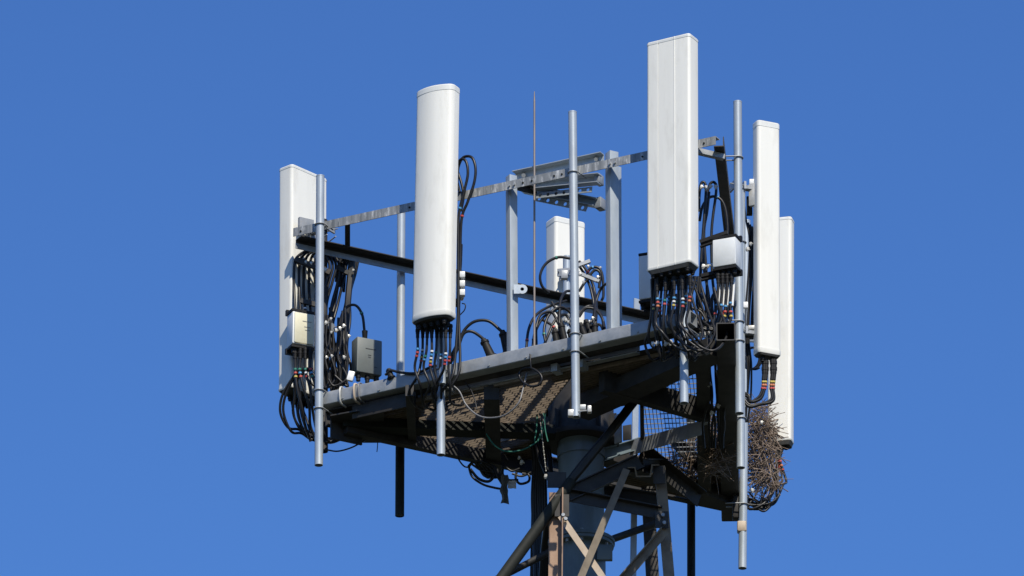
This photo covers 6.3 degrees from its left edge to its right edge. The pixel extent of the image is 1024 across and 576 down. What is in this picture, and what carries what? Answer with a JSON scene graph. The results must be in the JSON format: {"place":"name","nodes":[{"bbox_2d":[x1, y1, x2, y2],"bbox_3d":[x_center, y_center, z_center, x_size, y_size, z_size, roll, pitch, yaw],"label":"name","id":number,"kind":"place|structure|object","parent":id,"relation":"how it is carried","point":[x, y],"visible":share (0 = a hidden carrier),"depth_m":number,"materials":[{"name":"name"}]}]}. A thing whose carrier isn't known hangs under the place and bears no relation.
{"place":"outdoors","nodes":[
{"label":"outdoors","id":0,"kind":"place"},
{"bbox_2d":[0,0,1023,575],"label":"sky","id":1,"kind":"structure","parent":0,"point":[145,144],"materials":[{"name":"blue"}]},
{"label":"ground","id":2,"kind":"structure","parent":0,"visible":0},
{"bbox_2d":[496,453,673,575],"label":"lattice tower","id":3,"kind":"structure","parent":2,"relation":"on","point":[649,505],"depth_m":78.40,"materials":[{"name":"grey metal"}]},
{"bbox_2d":[500,474,508,503],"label":"torn strip","id":4,"kind":"object","parent":3,"relation":"hanging from","point":[504,488],"visible":1,"depth_m":79.47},
{"bbox_2d":[293,136,738,521],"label":"antenna platform","id":5,"kind":"structure","parent":3,"relation":"on","point":[619,368],"depth_m":78.96,"materials":[{"name":"metal"}]},
{"bbox_2d":[279,370,313,438],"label":"jumper cable","id":6,"kind":"object","parent":5,"relation":"hanging from","point":[280,402],"visible":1,"depth_m":79.53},
{"bbox_2d":[282,367,314,441],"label":"jumper cable","id":7,"kind":"object","parent":5,"relation":"hanging from","point":[283,407],"visible":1,"depth_m":79.53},
{"bbox_2d":[285,308,314,358],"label":"radio unit","id":8,"kind":"object","parent":5,"relation":"attached to","point":[300,327],"visible":1,"depth_m":79.64,"materials":[{"name":"beige plastic"}]},
{"bbox_2d":[292,348,311,441],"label":"jumper cable","id":9,"kind":"object","parent":8,"relation":"hanging from","point":[294,353],"visible":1,"depth_m":79.42,"materials":[{"name":"black plastic"}]},
{"bbox_2d":[298,348,314,439],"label":"jumper cable","id":10,"kind":"object","parent":8,"relation":"hanging from","point":[300,352],"visible":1,"depth_m":79.43,"materials":[{"name":"black plastic"}]},
{"bbox_2d":[303,347,314,427],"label":"jumper cable","id":11,"kind":"object","parent":8,"relation":"hanging from","point":[305,350],"visible":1,"depth_m":79.46,"materials":[{"name":"black plastic"}]},
{"bbox_2d":[292,367,314,433],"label":"jumper cable","id":12,"kind":"object","parent":5,"relation":"hanging from","point":[293,413],"visible":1,"depth_m":79.52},
{"bbox_2d":[308,347,329,441],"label":"jumper cable","id":13,"kind":"object","parent":5,"relation":"hanging from","point":[310,352],"visible":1,"depth_m":79.50,"materials":[{"name":"black plastic"}]},
{"bbox_2d":[313,174,332,466],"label":"mounting pipe","id":14,"kind":"object","parent":5,"relation":"attached to","point":[318,408],"visible":1,"depth_m":79.38,"materials":[{"name":"metal"}]},
{"bbox_2d":[294,217,353,306],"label":"cable bracket","id":15,"kind":"object","parent":5,"relation":"attached to","point":[302,221],"visible":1,"depth_m":80.05,"materials":[{"name":"metal"}]},
{"bbox_2d":[292,251,330,391],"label":"jumper cable","id":16,"kind":"object","parent":15,"relation":"hanging from","point":[293,276],"visible":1,"depth_m":80.01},
{"bbox_2d":[298,252,333,383],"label":"jumper cable","id":17,"kind":"object","parent":15,"relation":"hanging from","point":[328,284],"visible":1,"depth_m":80.03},
{"bbox_2d":[302,252,336,367],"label":"jumper cable","id":18,"kind":"object","parent":15,"relation":"hanging from","point":[330,287],"visible":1,"depth_m":80.08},
{"bbox_2d":[308,253,340,380],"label":"jumper cable","id":19,"kind":"object","parent":15,"relation":"hanging from","point":[334,292],"visible":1,"depth_m":80.09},
{"bbox_2d":[314,256,343,379],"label":"jumper cable","id":20,"kind":"object","parent":15,"relation":"hanging from","point":[335,299],"visible":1,"depth_m":80.12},
{"bbox_2d":[323,218,335,452],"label":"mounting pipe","id":21,"kind":"object","parent":15,"relation":"attached to","point":[325,446],"visible":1,"depth_m":79.92,"materials":[{"name":"metal"}]},
{"bbox_2d":[278,164,337,408],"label":"panel antenna","id":22,"kind":"object","parent":21,"relation":"attached to","point":[297,192],"visible":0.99,"depth_m":80.18,"materials":[{"name":"white plastic"}]},
{"bbox_2d":[312,315,336,388],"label":"jumper cable","id":23,"kind":"object","parent":22,"relation":"attached to","point":[329,353],"visible":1,"depth_m":79.67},
{"bbox_2d":[323,320,331,388],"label":"jumper cable","id":24,"kind":"object","parent":22,"relation":"hanging from","point":[325,360],"visible":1,"depth_m":79.66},
{"bbox_2d":[333,260,346,344],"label":"jumper cable","id":25,"kind":"object","parent":15,"relation":"hanging from","point":[340,292],"visible":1,"depth_m":80.16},
{"bbox_2d":[338,260,350,382],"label":"jumper cable","id":26,"kind":"object","parent":15,"relation":"hanging from","point":[345,305],"visible":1,"depth_m":80.02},
{"bbox_2d":[342,261,354,380],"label":"jumper cable","id":27,"kind":"object","parent":15,"relation":"hanging from","point":[349,308],"visible":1,"depth_m":80.00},
{"bbox_2d":[328,311,346,386],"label":"jumper cable","id":28,"kind":"object","parent":5,"relation":"hanging from","point":[340,364],"visible":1,"depth_m":79.62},
{"bbox_2d":[334,308,348,386],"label":"jumper cable","id":29,"kind":"object","parent":5,"relation":"hanging from","point":[347,352],"visible":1,"depth_m":79.67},
{"bbox_2d":[341,260,358,388],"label":"jumper cable","id":30,"kind":"object","parent":5,"relation":"hanging from","point":[350,363],"visible":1,"depth_m":80.17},
{"bbox_2d":[352,337,381,382],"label":"radio unit","id":31,"kind":"object","parent":5,"relation":"attached to","point":[367,359],"visible":1,"depth_m":79.69,"materials":[{"name":"grey metal"}]},
{"bbox_2d":[395,213,405,517],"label":"mounting pipe","id":32,"kind":"object","parent":5,"relation":"attached to","point":[399,451],"visible":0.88,"depth_m":80.20,"materials":[{"name":"metal"}]},
{"bbox_2d":[408,331,424,410],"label":"jumper cable","id":33,"kind":"object","parent":5,"relation":"hanging from","point":[418,372],"visible":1,"depth_m":78.57,"materials":[{"name":"black plastic"}]},
{"bbox_2d":[412,84,459,332],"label":"panel antenna","id":34,"kind":"object","parent":5,"relation":"attached to","point":[435,220],"visible":1,"depth_m":78.83,"materials":[{"name":"white plastic"}]},
{"bbox_2d":[413,326,431,407],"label":"jumper cable","id":35,"kind":"object","parent":34,"relation":"hanging from","point":[415,361],"visible":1,"depth_m":78.51,"materials":[{"name":"black plastic"}]},
{"bbox_2d":[422,329,436,410],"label":"jumper cable","id":36,"kind":"object","parent":34,"relation":"hanging from","point":[424,370],"visible":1,"depth_m":78.47,"materials":[{"name":"black plastic"}]},
{"bbox_2d":[429,327,445,407],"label":"jumper cable","id":37,"kind":"object","parent":34,"relation":"attached to","point":[431,330],"visible":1,"depth_m":78.43,"materials":[{"name":"black plastic"}]},
{"bbox_2d":[431,324,447,410],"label":"jumper cable","id":38,"kind":"object","parent":34,"relation":"attached to","point":[445,330],"visible":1,"depth_m":78.40,"materials":[{"name":"black plastic"}]},
{"bbox_2d":[432,326,448,405],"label":"jumper cable","id":39,"kind":"object","parent":34,"relation":"hanging from","point":[436,353],"visible":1,"depth_m":78.50,"materials":[{"name":"black plastic"}]},
{"bbox_2d":[447,324,463,406],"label":"jumper cable","id":40,"kind":"object","parent":34,"relation":"hanging from","point":[450,330],"visible":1,"depth_m":78.43,"materials":[{"name":"black plastic"}]},
{"bbox_2d":[436,328,453,456],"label":"mounting pipe","id":41,"kind":"object","parent":5,"relation":"attached to","point":[440,427],"visible":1,"depth_m":78.39,"materials":[{"name":"metal"}]},
{"bbox_2d":[439,327,454,407],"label":"jumper cable","id":42,"kind":"object","parent":5,"relation":"hanging from","point":[441,358],"visible":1,"depth_m":78.48,"materials":[{"name":"black plastic"}]},
{"bbox_2d":[443,158,468,391],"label":"jumper cable","id":43,"kind":"object","parent":5,"relation":"attached to","point":[458,265],"visible":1,"depth_m":78.89,"materials":[{"name":"rubber"}]},
{"bbox_2d":[456,271,464,306],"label":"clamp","id":44,"kind":"object","parent":5,"relation":"attached to","point":[462,285],"visible":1,"depth_m":78.84,"materials":[{"name":"white plastic"}]},
{"bbox_2d":[452,155,476,386],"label":"jumper cable","id":45,"kind":"object","parent":5,"relation":"attached to","point":[461,224],"visible":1,"depth_m":79.05,"materials":[{"name":"rubber"}]},
{"bbox_2d":[480,338,495,355],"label":"cable boot","id":46,"kind":"object","parent":5,"relation":"attached to","point":[486,346],"visible":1,"depth_m":78.82,"materials":[{"name":"black plastic"}]},
{"bbox_2d":[453,371,527,418],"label":"jumper cable","id":47,"kind":"object","parent":5,"relation":"hanging from","point":[467,406],"visible":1,"depth_m":78.26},
{"bbox_2d":[499,330,506,352],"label":"cable boot","id":48,"kind":"object","parent":5,"relation":"attached to","point":[503,335],"visible":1,"depth_m":78.79,"materials":[{"name":"black plastic"}]},
{"bbox_2d":[450,319,501,358],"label":"jumper cable","id":49,"kind":"object","parent":48,"relation":"attached to","point":[467,326],"visible":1,"depth_m":78.89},
{"bbox_2d":[518,366,542,386],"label":"cable coil","id":50,"kind":"object","parent":5,"relation":"hanging from","point":[525,383],"visible":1,"depth_m":78.20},
{"bbox_2d":[529,423,536,575],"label":"jumper cable","id":51,"kind":"object","parent":5,"relation":"hanging from","point":[532,499],"visible":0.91,"depth_m":79.64,"materials":[{"name":"rubber"}]},
{"bbox_2d":[533,91,535,345],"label":"lightning rod","id":52,"kind":"object","parent":5,"relation":"attached to","point":[534,324],"visible":1,"depth_m":78.89,"materials":[{"name":"metal"}]},
{"bbox_2d":[534,423,538,575],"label":"jumper cable","id":53,"kind":"object","parent":5,"relation":"hanging from","point":[535,501],"visible":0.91,"depth_m":79.63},
{"bbox_2d":[537,422,540,552],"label":"jumper cable","id":54,"kind":"object","parent":5,"relation":"hanging from","point":[539,539],"visible":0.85,"depth_m":79.64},
{"bbox_2d":[525,300,566,346],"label":"jumper cable","id":55,"kind":"object","parent":5,"relation":"attached to","point":[531,322],"visible":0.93,"depth_m":79.93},
{"bbox_2d":[539,256,569,293],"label":"jumper cable","id":56,"kind":"object","parent":5,"relation":"attached to","point":[542,269],"visible":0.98,"depth_m":80.73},
{"bbox_2d":[542,306,570,342],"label":"jumper cable","id":57,"kind":"object","parent":5,"relation":"hanging from","point":[548,316],"visible":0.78,"depth_m":79.98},
{"bbox_2d":[517,185,605,211],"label":"support arm","id":58,"kind":"object","parent":5,"relation":"attached to","point":[597,203],"visible":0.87,"depth_m":79.37},
{"bbox_2d":[512,152,603,178],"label":"support arm","id":59,"kind":"object","parent":58,"relation":"attached to","point":[560,165],"visible":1,"depth_m":79.14},
{"bbox_2d":[531,172,603,198],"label":"support arm","id":60,"kind":"object","parent":58,"relation":"attached to","point":[595,179],"visible":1,"depth_m":79.33},
{"bbox_2d":[563,255,579,336],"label":"mounting pole","id":61,"kind":"object","parent":5,"relation":"attached to","point":[566,283],"visible":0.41,"depth_m":81.27,"materials":[{"name":"metal"}]},
{"bbox_2d":[546,216,599,342],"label":"panel antenna","id":62,"kind":"object","parent":5,"relation":"attached to","point":[557,237],"visible":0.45,"depth_m":81.58,"materials":[{"name":"white plastic"}]},
{"bbox_2d":[568,110,588,418],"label":"mounting pipe","id":63,"kind":"object","parent":5,"relation":"attached to","point":[575,351],"visible":1,"depth_m":78.26,"materials":[{"name":"metal"}]},
{"bbox_2d":[568,404,591,417],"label":"pipe clamp","id":64,"kind":"object","parent":63,"relation":"attached to","point":[582,409],"visible":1,"depth_m":77.70,"materials":[{"name":"metal"}]},
{"bbox_2d":[538,403,629,575],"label":"jumper cable","id":65,"kind":"object","parent":5,"relation":"hanging from","point":[572,473],"visible":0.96,"depth_m":78.80,"materials":[{"name":"rubber"}]},
{"bbox_2d":[543,402,631,575],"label":"jumper cable","id":66,"kind":"object","parent":5,"relation":"hanging from","point":[581,466],"visible":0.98,"depth_m":78.79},
{"bbox_2d":[545,403,637,575],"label":"jumper cable","id":67,"kind":"object","parent":5,"relation":"hanging from","point":[630,409],"visible":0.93,"depth_m":78.75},
{"bbox_2d":[630,298,639,575],"bbox_3d":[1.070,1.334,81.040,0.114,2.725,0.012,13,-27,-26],"label":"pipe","id":68,"kind":"object","parent":5,"relation":"attached to","point":[633,539],"visible":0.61,"depth_m":81.01,"materials":[{"name":"metal"}]},
{"bbox_2d":[638,252,650,312],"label":"radio unit","id":69,"kind":"object","parent":5,"relation":"attached to","point":[644,290],"visible":0.55,"depth_m":78.63,"materials":[{"name":"black plastic"}]},
{"bbox_2d":[644,279,675,361],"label":"jumper cable","id":70,"kind":"object","parent":5,"relation":"hanging from","point":[646,338],"visible":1,"depth_m":77.61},
{"bbox_2d":[647,280,674,354],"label":"jumper cable","id":71,"kind":"object","parent":5,"relation":"hanging from","point":[648,334],"visible":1,"depth_m":77.57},
{"bbox_2d":[647,33,698,282],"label":"panel antenna","id":72,"kind":"object","parent":5,"relation":"attached to","point":[672,156],"visible":1,"depth_m":77.84,"materials":[{"name":"white plastic"}]},
{"bbox_2d":[659,280,664,358],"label":"jumper cable","id":73,"kind":"object","parent":72,"relation":"hanging from","point":[660,311],"visible":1,"depth_m":77.52,"materials":[{"name":"black plastic"}]},
{"bbox_2d":[654,280,677,361],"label":"jumper cable","id":74,"kind":"object","parent":72,"relation":"attached to","point":[660,355],"visible":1,"depth_m":77.54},
{"bbox_2d":[662,276,679,346],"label":"jumper cable","id":75,"kind":"object","parent":72,"relation":"hanging from","point":[665,282],"visible":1,"depth_m":77.42,"materials":[{"name":"black plastic"}]},
{"bbox_2d":[669,276,677,358],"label":"jumper cable","id":76,"kind":"object","parent":72,"relation":"hanging from","point":[674,283],"visible":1,"depth_m":77.36,"materials":[{"name":"black plastic"}]},
{"bbox_2d":[654,277,703,351],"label":"jumper cable","id":77,"kind":"object","parent":72,"relation":"hanging from","point":[657,280],"visible":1,"depth_m":77.45,"materials":[{"name":"black plastic"}]},
{"bbox_2d":[681,275,689,358],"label":"jumper cable","id":78,"kind":"object","parent":72,"relation":"hanging from","point":[685,304],"visible":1,"depth_m":77.41,"materials":[{"name":"black plastic"}]},
{"bbox_2d":[666,278,715,351],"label":"jumper cable","id":79,"kind":"object","parent":72,"relation":"hanging from","point":[711,320],"visible":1,"depth_m":77.48,"materials":[{"name":"black plastic"}]},
{"bbox_2d":[685,275,704,346],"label":"jumper cable","id":80,"kind":"object","parent":72,"relation":"hanging from","point":[690,278],"visible":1,"depth_m":77.27,"materials":[{"name":"black plastic"}]},
{"bbox_2d":[679,274,696,404],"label":"mounting pipe","id":81,"kind":"object","parent":5,"relation":"attached to","point":[683,379],"visible":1,"depth_m":77.32,"materials":[{"name":"metal"}]},
{"bbox_2d":[667,279,710,358],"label":"jumper cable","id":82,"kind":"object","parent":5,"relation":"hanging from","point":[678,309],"visible":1,"depth_m":77.46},
{"bbox_2d":[687,419,694,575],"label":"mounting pipe","id":83,"kind":"object","parent":5,"relation":"attached to","point":[690,540],"visible":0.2,"depth_m":80.97,"materials":[{"name":"black metal"}]},
{"bbox_2d":[665,404,736,498],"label":"bird nest","id":84,"kind":"object","parent":5,"relation":"on","point":[713,456],"visible":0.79,"depth_m":79.73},
{"bbox_2d":[698,181,706,318],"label":"jumper cable","id":85,"kind":"object","parent":5,"relation":"hanging from","point":[703,221],"visible":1,"depth_m":78.38,"materials":[{"name":"rubber"}]},
{"bbox_2d":[678,275,727,351],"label":"jumper cable","id":86,"kind":"object","parent":5,"relation":"hanging from","point":[682,278],"visible":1,"depth_m":77.32,"materials":[{"name":"black plastic"}]},
{"bbox_2d":[703,191,709,316],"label":"jumper cable","id":87,"kind":"object","parent":5,"relation":"hanging from","point":[704,248],"visible":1,"depth_m":78.32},
{"bbox_2d":[708,369,712,448],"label":"jumper cable","id":88,"kind":"object","parent":5,"relation":"hanging from","point":[709,433],"visible":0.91,"depth_m":78.69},
{"bbox_2d":[707,181,717,309],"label":"jumper cable","id":89,"kind":"object","parent":5,"relation":"hanging from","point":[711,226],"visible":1,"depth_m":78.47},
{"bbox_2d":[698,195,728,234],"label":"jumper cable","id":90,"kind":"object","parent":5,"relation":"hanging from","point":[724,207],"visible":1,"depth_m":78.53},
{"bbox_2d":[714,364,720,447],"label":"jumper cable","id":91,"kind":"object","parent":5,"relation":"attached to","point":[718,422],"visible":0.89,"depth_m":78.67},
{"bbox_2d":[699,230,742,281],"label":"radio unit","id":92,"kind":"object","parent":5,"relation":"attached to","point":[726,253],"visible":1,"depth_m":77.92,"materials":[{"name":"white plastic"}]},
{"bbox_2d":[700,273,719,330],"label":"jumper cable","id":93,"kind":"object","parent":92,"relation":"attached to","point":[717,291],"visible":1,"depth_m":77.75,"materials":[{"name":"black plastic"}]},
{"bbox_2d":[705,273,724,330],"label":"jumper cable","id":94,"kind":"object","parent":92,"relation":"hanging from","point":[722,277],"visible":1,"depth_m":77.78,"materials":[{"name":"black plastic"}]},
{"bbox_2d":[709,273,728,328],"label":"jumper cable","id":95,"kind":"object","parent":92,"relation":"hanging from","point":[726,291],"visible":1,"depth_m":77.77,"materials":[{"name":"black plastic"}]},
{"bbox_2d":[715,273,733,327],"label":"jumper cable","id":96,"kind":"object","parent":92,"relation":"hanging from","point":[731,277],"visible":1,"depth_m":77.77,"materials":[{"name":"black plastic"}]},
{"bbox_2d":[726,100,744,414],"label":"mounting pipe","id":97,"kind":"object","parent":5,"relation":"attached to","point":[738,295],"visible":1,"depth_m":78.21,"materials":[{"name":"metal"}]},
{"bbox_2d":[726,219,749,569],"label":"mounting pipe","id":98,"kind":"object","parent":5,"relation":"attached to","point":[739,503],"visible":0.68,"depth_m":80.48,"materials":[{"name":"metal"}]},
{"bbox_2d":[750,216,793,450],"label":"panel antenna","id":99,"kind":"object","parent":98,"relation":"attached to","point":[784,390],"visible":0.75,"depth_m":81.58,"materials":[{"name":"white plastic"}]},
{"bbox_2d":[737,190,746,468],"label":"mounting pipe","id":100,"kind":"object","parent":5,"relation":"attached to","point":[741,419],"visible":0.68,"depth_m":78.98,"materials":[{"name":"metal"}]},
{"bbox_2d":[729,120,780,361],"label":"panel antenna","id":101,"kind":"object","parent":100,"relation":"attached to","point":[765,333],"visible":0.93,"depth_m":79.67,"materials":[{"name":"white plastic"}]},
{"bbox_2d":[746,179,754,215],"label":"tilt bracket","id":102,"kind":"object","parent":101,"relation":"attached to","point":[750,201],"visible":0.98,"depth_m":79.88,"materials":[{"name":"metal"}]},
{"bbox_2d":[745,360,765,402],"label":"jumper cable","id":103,"kind":"object","parent":101,"relation":"attached to","point":[763,369],"visible":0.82,"depth_m":79.17,"materials":[{"name":"black plastic"}]},
{"bbox_2d":[745,359,768,402],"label":"jumper cable","id":104,"kind":"object","parent":101,"relation":"attached to","point":[765,382],"visible":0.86,"depth_m":79.16,"materials":[{"name":"black plastic"}]},
{"bbox_2d":[745,359,773,404],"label":"jumper cable","id":105,"kind":"object","parent":101,"relation":"attached to","point":[771,376],"visible":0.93,"depth_m":79.17,"materials":[{"name":"black plastic"}]},
{"bbox_2d":[745,359,776,407],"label":"jumper cable","id":106,"kind":"object","parent":101,"relation":"attached to","point":[773,388],"visible":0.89,"depth_m":79.13,"materials":[{"name":"black plastic"}]},
{"bbox_2d":[745,207,750,414],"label":"jumper cable","id":107,"kind":"object","parent":5,"relation":"hanging from","point":[747,286],"visible":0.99,"depth_m":79.67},
{"bbox_2d":[745,222,751,422],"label":"jumper cable","id":108,"kind":"object","parent":5,"relation":"hanging from","point":[748,354],"visible":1,"depth_m":79.58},
{"bbox_2d":[747,224,752,422],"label":"jumper cable","id":109,"kind":"object","parent":5,"relation":"hanging from","point":[748,415],"visible":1,"depth_m":79.47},
{"bbox_2d":[747,394,790,500],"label":"bird nest","id":110,"kind":"object","parent":5,"relation":"on","point":[762,435],"visible":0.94,"depth_m":80.98,"materials":[{"name":"wood"}]},
{"bbox_2d":[548,435,614,575],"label":"steel pole","id":111,"kind":"object","parent":3,"relation":"attached to","point":[584,521],"visible":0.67,"depth_m":79.07,"materials":[{"name":"metal"}]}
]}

